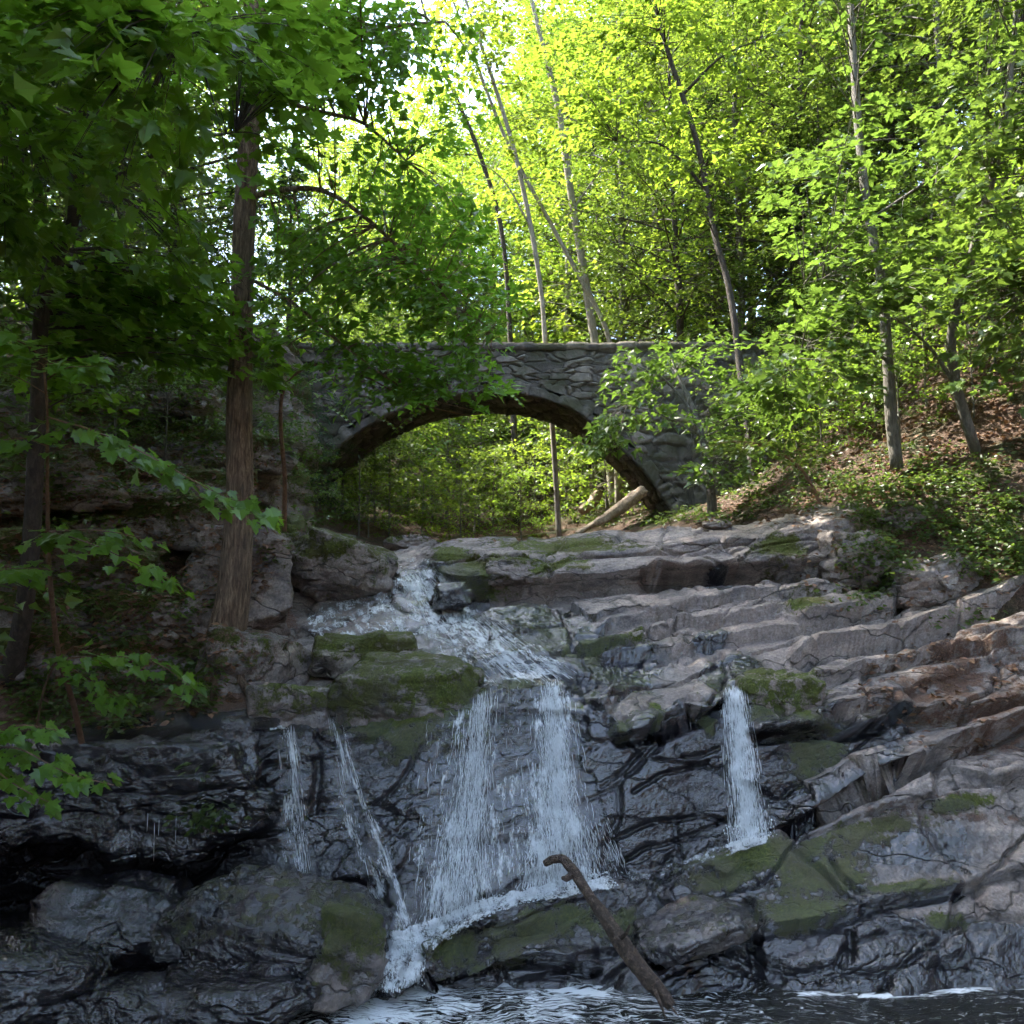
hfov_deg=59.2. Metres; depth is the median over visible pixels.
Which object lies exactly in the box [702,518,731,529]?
boulder
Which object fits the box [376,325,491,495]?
sapling
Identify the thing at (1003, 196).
sapling
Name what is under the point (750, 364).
sapling
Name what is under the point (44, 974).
boulder
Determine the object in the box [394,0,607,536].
tree
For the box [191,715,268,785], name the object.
boulder
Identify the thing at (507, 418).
sapling
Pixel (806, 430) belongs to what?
sapling
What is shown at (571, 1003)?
pool water
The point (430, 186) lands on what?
tree
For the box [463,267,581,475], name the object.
sapling
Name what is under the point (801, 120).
tree
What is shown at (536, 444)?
sapling
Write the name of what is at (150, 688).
ground cover
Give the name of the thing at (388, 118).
tree
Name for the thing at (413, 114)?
tree
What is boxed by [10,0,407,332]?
tree
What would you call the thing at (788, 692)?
boulder
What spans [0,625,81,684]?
boulder
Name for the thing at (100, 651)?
boulder
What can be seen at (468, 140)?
tree
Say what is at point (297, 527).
boulder
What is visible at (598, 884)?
foam
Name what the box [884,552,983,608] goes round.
boulder
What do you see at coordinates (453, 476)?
sapling
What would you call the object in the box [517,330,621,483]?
sapling
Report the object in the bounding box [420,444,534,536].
sapling
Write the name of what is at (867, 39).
tree
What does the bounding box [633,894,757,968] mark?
boulder
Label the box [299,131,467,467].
tree
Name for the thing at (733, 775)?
waterfall
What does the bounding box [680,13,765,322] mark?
tree
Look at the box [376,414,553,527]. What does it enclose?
sapling
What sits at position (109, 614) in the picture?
boulder
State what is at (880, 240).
sapling
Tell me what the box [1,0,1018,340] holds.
sky
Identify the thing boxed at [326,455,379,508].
sapling
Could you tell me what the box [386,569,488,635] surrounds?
cascade
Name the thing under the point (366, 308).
sapling
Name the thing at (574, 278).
sapling
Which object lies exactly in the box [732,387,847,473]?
sapling
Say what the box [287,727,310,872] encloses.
falling water
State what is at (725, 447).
sapling
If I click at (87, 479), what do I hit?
boulder
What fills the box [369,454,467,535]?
sapling
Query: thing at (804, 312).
sapling
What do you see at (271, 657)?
boulder
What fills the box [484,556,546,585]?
boulder
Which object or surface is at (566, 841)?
splashing foam
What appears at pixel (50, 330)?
sapling
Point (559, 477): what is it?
sapling
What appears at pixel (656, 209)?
tree
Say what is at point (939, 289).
sapling
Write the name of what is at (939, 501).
boulder
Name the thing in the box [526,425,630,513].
sapling
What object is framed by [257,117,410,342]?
tree
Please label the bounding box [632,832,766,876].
foam
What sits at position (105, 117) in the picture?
tree
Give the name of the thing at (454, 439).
sapling
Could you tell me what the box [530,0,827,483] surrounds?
tree
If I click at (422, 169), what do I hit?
tree
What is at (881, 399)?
sapling
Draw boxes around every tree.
[0,0,284,182]
[0,0,312,287]
[0,0,371,687]
[0,15,177,618]
[0,65,67,174]
[0,75,40,344]
[0,105,125,308]
[0,632,14,664]
[1,5,225,312]
[1,54,218,305]
[5,2,213,223]
[6,88,64,208]
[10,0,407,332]
[11,70,39,129]
[14,1,240,310]
[17,0,287,336]
[17,72,220,262]
[70,78,261,255]
[104,0,536,696]
[162,82,259,293]
[221,132,337,339]
[230,97,386,340]
[255,139,416,343]
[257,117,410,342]
[283,116,416,342]
[293,106,476,342]
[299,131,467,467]
[327,168,451,437]
[333,82,483,321]
[354,125,517,465]
[355,130,431,338]
[361,126,547,487]
[362,154,505,475]
[365,108,550,467]
[370,142,548,420]
[382,0,542,525]
[382,79,497,324]
[393,102,585,475]
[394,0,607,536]
[425,0,620,503]
[432,64,627,470]
[439,102,558,331]
[452,0,762,433]
[459,5,653,438]
[462,5,670,444]
[467,1,730,342]
[475,0,610,441]
[475,0,720,341]
[477,0,666,519]
[487,8,601,331]
[488,0,661,487]
[522,14,670,340]
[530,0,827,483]
[531,0,836,342]
[549,0,727,339]
[555,143,755,342]
[567,324,811,518]
[584,0,909,342]
[591,3,794,338]
[595,0,683,309]
[598,8,848,340]
[604,0,1019,343]
[605,48,764,339]
[633,0,903,341]
[635,0,827,341]
[662,13,849,308]
[674,0,993,304]
[677,0,925,263]
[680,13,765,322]
[699,4,997,220]
[717,44,941,354]
[718,0,1023,469]
[738,0,1023,264]
[740,0,997,237]
[742,0,1015,205]
[748,0,997,261]
[753,14,933,222]
[833,0,1020,181]
[836,189,1023,348]
[845,0,1023,234]
[853,0,1023,454]
[896,4,1019,138]
[919,0,1007,55]
[932,3,996,139]
[956,14,1011,61]
[979,76,1023,261]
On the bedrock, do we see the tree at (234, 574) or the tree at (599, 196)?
the tree at (234, 574)
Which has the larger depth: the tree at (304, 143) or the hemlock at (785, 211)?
the tree at (304, 143)
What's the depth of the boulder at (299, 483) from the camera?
16.10 m
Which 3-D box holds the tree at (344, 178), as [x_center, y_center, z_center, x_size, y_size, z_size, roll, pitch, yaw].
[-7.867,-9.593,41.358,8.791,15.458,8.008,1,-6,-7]
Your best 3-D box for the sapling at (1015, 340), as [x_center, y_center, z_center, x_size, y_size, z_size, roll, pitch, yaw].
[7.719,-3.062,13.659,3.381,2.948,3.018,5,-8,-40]
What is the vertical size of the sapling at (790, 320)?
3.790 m
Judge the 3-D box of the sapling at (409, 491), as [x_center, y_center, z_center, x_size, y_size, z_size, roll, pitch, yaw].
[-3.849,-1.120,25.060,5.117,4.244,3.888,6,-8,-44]
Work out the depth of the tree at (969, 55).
31.84 m
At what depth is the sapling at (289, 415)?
16.73 m
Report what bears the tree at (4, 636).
on the hillside
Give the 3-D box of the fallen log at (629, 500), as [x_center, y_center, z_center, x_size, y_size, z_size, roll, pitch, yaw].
[1.973,-0.030,18.045,2.125,1.179,0.290,5,-8,-41]
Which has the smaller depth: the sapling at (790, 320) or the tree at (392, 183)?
the sapling at (790, 320)
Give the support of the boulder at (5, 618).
on the bedrock
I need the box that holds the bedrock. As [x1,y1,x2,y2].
[0,501,1023,1000]
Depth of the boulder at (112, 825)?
7.67 m
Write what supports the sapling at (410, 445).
on the hillside
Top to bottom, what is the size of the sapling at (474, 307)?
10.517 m
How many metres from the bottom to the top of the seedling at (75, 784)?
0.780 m
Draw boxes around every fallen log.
[574,485,647,533]
[577,490,602,514]
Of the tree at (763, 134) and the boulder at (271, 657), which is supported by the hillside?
the tree at (763, 134)
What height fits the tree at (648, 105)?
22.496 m
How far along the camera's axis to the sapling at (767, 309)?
19.82 m
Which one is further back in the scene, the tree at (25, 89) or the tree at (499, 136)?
the tree at (499, 136)
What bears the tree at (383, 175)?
on the hillside
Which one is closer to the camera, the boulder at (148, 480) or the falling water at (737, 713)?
the falling water at (737, 713)
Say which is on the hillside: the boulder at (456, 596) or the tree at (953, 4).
the tree at (953, 4)
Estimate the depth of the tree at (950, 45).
24.16 m
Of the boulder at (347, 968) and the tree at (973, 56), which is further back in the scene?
the tree at (973, 56)
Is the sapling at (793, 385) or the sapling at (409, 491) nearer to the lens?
the sapling at (793, 385)
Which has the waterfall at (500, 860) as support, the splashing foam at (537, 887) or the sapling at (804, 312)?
the splashing foam at (537, 887)
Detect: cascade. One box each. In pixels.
[308,592,402,635]
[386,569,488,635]
[423,616,574,681]
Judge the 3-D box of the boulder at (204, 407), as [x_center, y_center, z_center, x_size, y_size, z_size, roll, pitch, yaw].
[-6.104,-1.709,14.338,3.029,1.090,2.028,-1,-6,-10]
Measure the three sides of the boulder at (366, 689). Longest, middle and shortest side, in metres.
1.667 x 1.095 x 1.034 m
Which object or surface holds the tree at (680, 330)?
on the hillside
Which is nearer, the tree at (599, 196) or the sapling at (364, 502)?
the sapling at (364, 502)
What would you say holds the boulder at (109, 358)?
on the hillside
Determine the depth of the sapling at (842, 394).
16.20 m
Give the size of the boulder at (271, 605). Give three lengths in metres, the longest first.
1.479 x 1.453 x 1.317 m
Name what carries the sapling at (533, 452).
on the hillside
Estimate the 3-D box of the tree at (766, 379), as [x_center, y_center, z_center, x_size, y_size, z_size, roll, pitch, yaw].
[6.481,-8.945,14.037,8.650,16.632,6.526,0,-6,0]
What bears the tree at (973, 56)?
on the hillside
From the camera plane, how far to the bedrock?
8.41 m
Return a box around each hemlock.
[1,73,200,315]
[177,126,337,431]
[254,164,362,523]
[635,94,786,342]
[731,121,835,390]
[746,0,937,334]
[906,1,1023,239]
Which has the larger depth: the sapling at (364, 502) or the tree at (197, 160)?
the tree at (197, 160)
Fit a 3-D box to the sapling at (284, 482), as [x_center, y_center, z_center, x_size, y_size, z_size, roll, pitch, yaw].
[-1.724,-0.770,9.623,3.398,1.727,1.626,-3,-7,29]
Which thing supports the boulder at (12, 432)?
on the hillside
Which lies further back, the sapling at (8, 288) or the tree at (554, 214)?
the tree at (554, 214)
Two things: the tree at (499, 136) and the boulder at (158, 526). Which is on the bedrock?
the boulder at (158, 526)
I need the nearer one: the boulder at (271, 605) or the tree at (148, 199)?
the boulder at (271, 605)
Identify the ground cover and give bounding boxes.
[0,350,1023,836]
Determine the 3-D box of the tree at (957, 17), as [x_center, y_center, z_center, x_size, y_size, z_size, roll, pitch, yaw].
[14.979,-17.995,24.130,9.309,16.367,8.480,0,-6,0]
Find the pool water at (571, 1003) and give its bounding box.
[288,973,1023,1023]
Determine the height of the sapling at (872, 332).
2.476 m
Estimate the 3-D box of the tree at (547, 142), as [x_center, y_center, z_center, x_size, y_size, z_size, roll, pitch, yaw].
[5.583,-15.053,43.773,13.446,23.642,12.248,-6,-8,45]
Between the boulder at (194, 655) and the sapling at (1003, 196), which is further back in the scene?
the sapling at (1003, 196)
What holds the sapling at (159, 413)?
on the hillside
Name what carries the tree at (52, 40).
on the boulder at (39, 657)
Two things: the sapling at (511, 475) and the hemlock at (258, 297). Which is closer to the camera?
the hemlock at (258, 297)
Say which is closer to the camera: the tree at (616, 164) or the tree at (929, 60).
the tree at (929, 60)
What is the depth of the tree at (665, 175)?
41.71 m
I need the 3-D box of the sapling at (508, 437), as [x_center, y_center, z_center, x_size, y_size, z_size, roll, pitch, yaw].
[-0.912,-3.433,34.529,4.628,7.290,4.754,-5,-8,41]
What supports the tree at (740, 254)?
on the hillside
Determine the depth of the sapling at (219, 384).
15.91 m
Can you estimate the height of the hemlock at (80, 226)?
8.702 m
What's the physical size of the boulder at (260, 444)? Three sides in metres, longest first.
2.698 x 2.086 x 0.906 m
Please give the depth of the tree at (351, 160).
62.20 m
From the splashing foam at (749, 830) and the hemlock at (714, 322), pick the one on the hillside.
the hemlock at (714, 322)
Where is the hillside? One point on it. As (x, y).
(1014, 605)
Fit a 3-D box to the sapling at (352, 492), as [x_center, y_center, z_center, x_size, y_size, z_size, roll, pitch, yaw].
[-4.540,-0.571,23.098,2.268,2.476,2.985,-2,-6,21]
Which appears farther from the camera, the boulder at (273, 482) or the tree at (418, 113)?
the tree at (418, 113)
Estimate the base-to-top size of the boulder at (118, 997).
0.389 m
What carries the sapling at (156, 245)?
on the hillside
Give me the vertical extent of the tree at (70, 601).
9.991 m
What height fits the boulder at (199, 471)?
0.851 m
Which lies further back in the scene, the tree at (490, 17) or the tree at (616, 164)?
the tree at (616, 164)
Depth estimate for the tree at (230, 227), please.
18.06 m
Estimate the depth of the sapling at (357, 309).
31.41 m
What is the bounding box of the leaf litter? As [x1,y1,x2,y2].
[0,361,1023,750]
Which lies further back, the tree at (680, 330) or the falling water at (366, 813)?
the tree at (680, 330)
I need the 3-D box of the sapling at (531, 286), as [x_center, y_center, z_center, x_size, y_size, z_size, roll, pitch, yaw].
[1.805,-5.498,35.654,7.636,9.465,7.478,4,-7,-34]
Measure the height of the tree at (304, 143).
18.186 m
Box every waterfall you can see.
[280,740,302,869]
[334,725,407,925]
[411,685,587,920]
[721,689,766,835]
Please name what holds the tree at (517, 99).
on the hillside
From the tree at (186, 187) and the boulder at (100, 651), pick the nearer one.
the boulder at (100, 651)
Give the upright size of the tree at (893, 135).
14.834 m
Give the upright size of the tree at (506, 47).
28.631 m
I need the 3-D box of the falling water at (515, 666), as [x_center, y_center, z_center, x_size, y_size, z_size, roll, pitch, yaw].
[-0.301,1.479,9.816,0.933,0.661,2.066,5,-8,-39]
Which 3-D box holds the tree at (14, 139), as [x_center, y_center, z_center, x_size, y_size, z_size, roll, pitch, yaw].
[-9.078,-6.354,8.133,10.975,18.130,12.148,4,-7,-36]
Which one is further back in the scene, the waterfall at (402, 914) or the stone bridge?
the stone bridge
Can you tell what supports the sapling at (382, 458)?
on the hillside
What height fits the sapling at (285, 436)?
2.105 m
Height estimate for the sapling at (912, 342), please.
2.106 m
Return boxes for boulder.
[0,363,104,441]
[0,444,132,518]
[0,526,170,592]
[0,586,103,627]
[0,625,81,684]
[0,726,280,866]
[0,922,114,1023]
[14,330,187,379]
[23,867,197,971]
[51,637,136,692]
[53,970,166,1023]
[66,491,223,551]
[80,374,225,427]
[81,587,191,647]
[109,635,200,677]
[115,466,172,503]
[136,423,297,476]
[141,864,392,998]
[146,959,321,1023]
[175,465,256,504]
[178,524,294,636]
[181,321,302,370]
[191,359,266,390]
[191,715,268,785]
[195,623,310,699]
[220,368,322,476]
[245,682,331,733]
[254,433,281,504]
[261,450,314,533]
[261,513,307,541]
[290,526,397,601]
[306,901,388,1013]
[308,630,417,678]
[327,650,485,725]
[383,534,435,550]
[429,582,473,611]
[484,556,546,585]
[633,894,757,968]
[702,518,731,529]
[735,667,825,732]
[817,530,893,590]
[876,495,956,530]
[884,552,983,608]
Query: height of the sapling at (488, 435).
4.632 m
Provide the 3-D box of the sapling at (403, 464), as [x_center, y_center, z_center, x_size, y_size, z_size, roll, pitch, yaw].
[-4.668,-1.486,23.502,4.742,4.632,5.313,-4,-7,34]
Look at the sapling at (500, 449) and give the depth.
25.15 m
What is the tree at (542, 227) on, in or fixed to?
on the hillside
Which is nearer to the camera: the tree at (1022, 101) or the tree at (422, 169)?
the tree at (1022, 101)
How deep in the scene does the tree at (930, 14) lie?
21.91 m
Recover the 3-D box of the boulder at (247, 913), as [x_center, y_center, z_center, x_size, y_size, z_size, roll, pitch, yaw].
[-1.938,3.353,7.136,1.965,0.940,1.129,9,5,9]
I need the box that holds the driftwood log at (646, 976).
[543,854,678,1017]
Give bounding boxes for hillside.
[0,111,1023,622]
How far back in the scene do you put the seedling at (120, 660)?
6.95 m
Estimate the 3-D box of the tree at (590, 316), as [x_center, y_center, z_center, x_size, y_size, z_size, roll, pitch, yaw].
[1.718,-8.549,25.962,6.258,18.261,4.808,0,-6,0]
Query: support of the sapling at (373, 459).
on the hillside
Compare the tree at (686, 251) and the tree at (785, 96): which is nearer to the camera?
the tree at (785, 96)
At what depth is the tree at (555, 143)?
45.11 m
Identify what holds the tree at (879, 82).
on the hillside
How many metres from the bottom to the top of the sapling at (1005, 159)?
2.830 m
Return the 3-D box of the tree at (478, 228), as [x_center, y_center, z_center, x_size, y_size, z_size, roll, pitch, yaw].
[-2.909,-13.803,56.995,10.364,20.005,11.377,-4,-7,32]
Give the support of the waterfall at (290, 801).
on the bedrock
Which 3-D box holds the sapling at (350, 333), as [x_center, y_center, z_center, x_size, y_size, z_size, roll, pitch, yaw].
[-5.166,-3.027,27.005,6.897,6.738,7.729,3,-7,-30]
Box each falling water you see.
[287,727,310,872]
[328,715,406,927]
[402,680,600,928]
[406,573,471,630]
[435,617,571,685]
[720,686,770,848]
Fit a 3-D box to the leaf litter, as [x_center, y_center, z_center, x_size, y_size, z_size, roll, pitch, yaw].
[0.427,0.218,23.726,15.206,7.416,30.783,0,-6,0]
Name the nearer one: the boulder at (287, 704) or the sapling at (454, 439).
the boulder at (287, 704)
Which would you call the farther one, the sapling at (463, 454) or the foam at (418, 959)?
the sapling at (463, 454)
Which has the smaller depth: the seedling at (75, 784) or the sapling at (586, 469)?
the seedling at (75, 784)
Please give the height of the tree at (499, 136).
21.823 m
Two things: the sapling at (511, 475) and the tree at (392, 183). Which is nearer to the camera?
the sapling at (511, 475)
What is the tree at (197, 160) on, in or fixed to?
on the hillside
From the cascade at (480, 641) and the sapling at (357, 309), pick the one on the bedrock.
the cascade at (480, 641)
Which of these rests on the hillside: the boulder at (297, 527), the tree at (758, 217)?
the tree at (758, 217)
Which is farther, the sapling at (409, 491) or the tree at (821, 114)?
the tree at (821, 114)
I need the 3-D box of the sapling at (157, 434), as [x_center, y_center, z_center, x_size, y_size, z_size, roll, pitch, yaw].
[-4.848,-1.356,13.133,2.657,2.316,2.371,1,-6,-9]
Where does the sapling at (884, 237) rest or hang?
on the hillside
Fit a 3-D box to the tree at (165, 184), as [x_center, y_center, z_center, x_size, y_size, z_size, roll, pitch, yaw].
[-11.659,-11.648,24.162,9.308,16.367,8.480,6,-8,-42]
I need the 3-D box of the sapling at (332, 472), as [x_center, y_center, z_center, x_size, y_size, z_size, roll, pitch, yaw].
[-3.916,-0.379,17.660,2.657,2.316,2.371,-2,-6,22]
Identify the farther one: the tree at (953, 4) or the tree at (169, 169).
the tree at (169, 169)
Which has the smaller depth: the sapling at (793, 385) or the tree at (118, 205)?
the sapling at (793, 385)
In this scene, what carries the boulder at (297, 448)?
on the hillside
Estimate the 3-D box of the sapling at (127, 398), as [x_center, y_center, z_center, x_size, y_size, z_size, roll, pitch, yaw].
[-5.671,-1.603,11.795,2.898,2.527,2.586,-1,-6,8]
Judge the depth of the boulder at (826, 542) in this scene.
11.66 m
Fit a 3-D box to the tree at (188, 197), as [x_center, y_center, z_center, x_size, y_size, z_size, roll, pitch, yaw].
[-10.488,-11.612,17.390,9.977,16.482,11.043,4,-7,-35]
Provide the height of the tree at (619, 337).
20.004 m
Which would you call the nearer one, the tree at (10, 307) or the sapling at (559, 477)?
the tree at (10, 307)
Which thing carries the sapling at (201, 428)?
on the hillside
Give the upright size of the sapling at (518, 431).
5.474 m
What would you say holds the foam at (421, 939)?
on the waterfall at (500, 860)
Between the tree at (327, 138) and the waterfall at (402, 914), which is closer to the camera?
the waterfall at (402, 914)
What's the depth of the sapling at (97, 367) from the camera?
5.32 m
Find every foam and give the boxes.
[376,938,423,989]
[382,939,427,992]
[389,871,617,957]
[389,883,561,955]
[513,819,626,895]
[537,876,611,900]
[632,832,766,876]
[723,819,776,848]
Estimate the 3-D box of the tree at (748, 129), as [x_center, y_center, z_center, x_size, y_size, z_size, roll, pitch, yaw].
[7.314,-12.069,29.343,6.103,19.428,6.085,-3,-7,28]
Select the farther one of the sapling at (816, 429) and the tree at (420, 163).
the tree at (420, 163)
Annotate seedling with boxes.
[0,719,123,820]
[35,638,207,728]
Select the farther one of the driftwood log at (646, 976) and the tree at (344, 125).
the tree at (344, 125)
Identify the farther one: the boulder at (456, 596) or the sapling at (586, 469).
the sapling at (586, 469)
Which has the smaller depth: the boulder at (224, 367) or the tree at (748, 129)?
the boulder at (224, 367)
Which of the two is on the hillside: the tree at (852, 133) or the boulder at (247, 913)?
the tree at (852, 133)
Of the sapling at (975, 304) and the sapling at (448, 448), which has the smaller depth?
the sapling at (975, 304)
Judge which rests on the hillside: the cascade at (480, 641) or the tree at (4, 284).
the tree at (4, 284)
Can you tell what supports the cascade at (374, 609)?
on the bedrock
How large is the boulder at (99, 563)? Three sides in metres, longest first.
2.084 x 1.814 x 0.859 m
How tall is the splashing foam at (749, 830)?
0.255 m
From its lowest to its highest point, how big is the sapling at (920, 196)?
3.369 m
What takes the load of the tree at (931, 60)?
on the hillside
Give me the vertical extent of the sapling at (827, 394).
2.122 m
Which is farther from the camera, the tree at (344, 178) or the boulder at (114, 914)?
the tree at (344, 178)
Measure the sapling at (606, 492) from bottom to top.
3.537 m
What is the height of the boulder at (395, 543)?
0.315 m
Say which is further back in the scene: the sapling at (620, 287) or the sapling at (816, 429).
the sapling at (620, 287)
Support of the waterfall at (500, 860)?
on the bedrock
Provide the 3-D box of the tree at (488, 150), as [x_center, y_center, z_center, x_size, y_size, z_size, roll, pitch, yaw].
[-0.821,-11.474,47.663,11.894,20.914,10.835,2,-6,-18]
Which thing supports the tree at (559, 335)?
on the hillside
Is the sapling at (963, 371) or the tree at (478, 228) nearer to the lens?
the sapling at (963, 371)
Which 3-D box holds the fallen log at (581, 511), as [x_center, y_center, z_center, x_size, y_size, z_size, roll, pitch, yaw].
[2.085,-0.251,23.777,0.768,0.716,0.318,3,-7,-29]
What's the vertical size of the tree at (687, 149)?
18.130 m
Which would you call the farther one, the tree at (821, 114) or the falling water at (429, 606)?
the tree at (821, 114)
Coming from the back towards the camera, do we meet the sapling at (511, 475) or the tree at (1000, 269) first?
the sapling at (511, 475)
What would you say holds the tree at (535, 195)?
on the hillside
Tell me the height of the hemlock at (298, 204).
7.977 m
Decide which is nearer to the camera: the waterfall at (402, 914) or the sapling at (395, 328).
the waterfall at (402, 914)
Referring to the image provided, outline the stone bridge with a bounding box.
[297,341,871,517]
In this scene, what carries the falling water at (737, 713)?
on the bedrock
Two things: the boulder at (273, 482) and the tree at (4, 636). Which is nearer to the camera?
the tree at (4, 636)
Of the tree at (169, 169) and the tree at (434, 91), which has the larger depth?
the tree at (434, 91)
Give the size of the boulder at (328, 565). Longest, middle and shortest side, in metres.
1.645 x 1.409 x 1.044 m
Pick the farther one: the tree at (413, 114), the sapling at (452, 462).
the tree at (413, 114)
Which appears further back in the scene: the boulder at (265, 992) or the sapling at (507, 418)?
the sapling at (507, 418)
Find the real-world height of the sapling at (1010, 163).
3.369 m
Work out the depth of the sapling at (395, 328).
38.60 m
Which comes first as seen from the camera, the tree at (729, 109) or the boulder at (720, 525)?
the boulder at (720, 525)
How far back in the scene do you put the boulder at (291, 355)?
17.98 m
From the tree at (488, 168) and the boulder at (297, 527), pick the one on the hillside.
the tree at (488, 168)
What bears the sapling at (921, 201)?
on the hillside
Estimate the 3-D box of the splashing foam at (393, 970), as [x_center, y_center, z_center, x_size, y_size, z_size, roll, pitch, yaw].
[-0.888,3.586,7.093,0.435,0.428,0.777,1,-6,-9]
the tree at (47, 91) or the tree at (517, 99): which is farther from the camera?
the tree at (517, 99)
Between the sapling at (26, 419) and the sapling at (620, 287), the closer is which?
the sapling at (26, 419)
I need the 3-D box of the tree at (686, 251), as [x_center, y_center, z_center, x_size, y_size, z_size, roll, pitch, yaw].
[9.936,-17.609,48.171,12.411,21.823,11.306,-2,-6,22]
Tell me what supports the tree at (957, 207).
on the hillside
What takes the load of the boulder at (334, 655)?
on the bedrock
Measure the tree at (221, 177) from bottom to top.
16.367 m
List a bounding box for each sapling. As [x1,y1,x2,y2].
[0,261,126,395]
[0,292,176,448]
[0,294,169,377]
[0,318,135,471]
[0,328,284,743]
[12,311,212,435]
[68,213,225,332]
[103,339,268,461]
[112,355,278,470]
[133,255,269,385]
[201,357,335,460]
[255,411,338,501]
[257,230,406,343]
[268,363,523,531]
[276,310,445,492]
[298,440,369,525]
[316,294,428,498]
[316,438,429,535]
[321,462,392,520]
[326,431,484,536]
[326,435,445,519]
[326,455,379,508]
[330,435,423,515]
[332,262,458,468]
[332,424,449,525]
[337,469,410,537]
[339,418,532,525]
[369,420,503,524]
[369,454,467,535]
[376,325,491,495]
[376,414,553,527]
[384,252,535,485]
[417,468,518,542]
[418,414,545,525]
[420,414,586,510]
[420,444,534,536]
[438,444,537,531]
[443,330,542,496]
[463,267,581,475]
[465,414,601,505]
[468,464,563,538]
[471,436,583,524]
[479,252,617,478]
[487,416,606,506]
[502,417,607,505]
[513,446,612,530]
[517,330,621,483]
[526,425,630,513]
[540,258,666,342]
[547,432,646,523]
[563,225,706,444]
[690,357,831,471]
[692,432,838,504]
[718,351,842,459]
[724,271,875,419]
[729,338,862,448]
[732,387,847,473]
[747,277,914,420]
[754,361,879,468]
[761,225,923,369]
[777,318,911,435]
[791,292,939,395]
[796,209,1007,377]
[804,323,931,427]
[839,224,978,348]
[839,269,1023,406]
[841,327,989,439]
[845,148,1009,289]
[876,147,1023,287]
[895,238,1023,363]
[895,298,1023,420]
[900,156,1023,317]
[917,224,1023,367]
[922,100,1023,226]
[924,133,1023,258]
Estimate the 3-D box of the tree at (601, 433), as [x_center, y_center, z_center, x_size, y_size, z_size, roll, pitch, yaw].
[3.371,-1.562,16.400,4.103,3.924,4.085,-3,-7,23]
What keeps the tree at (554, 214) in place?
on the hillside
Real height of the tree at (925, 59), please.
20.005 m

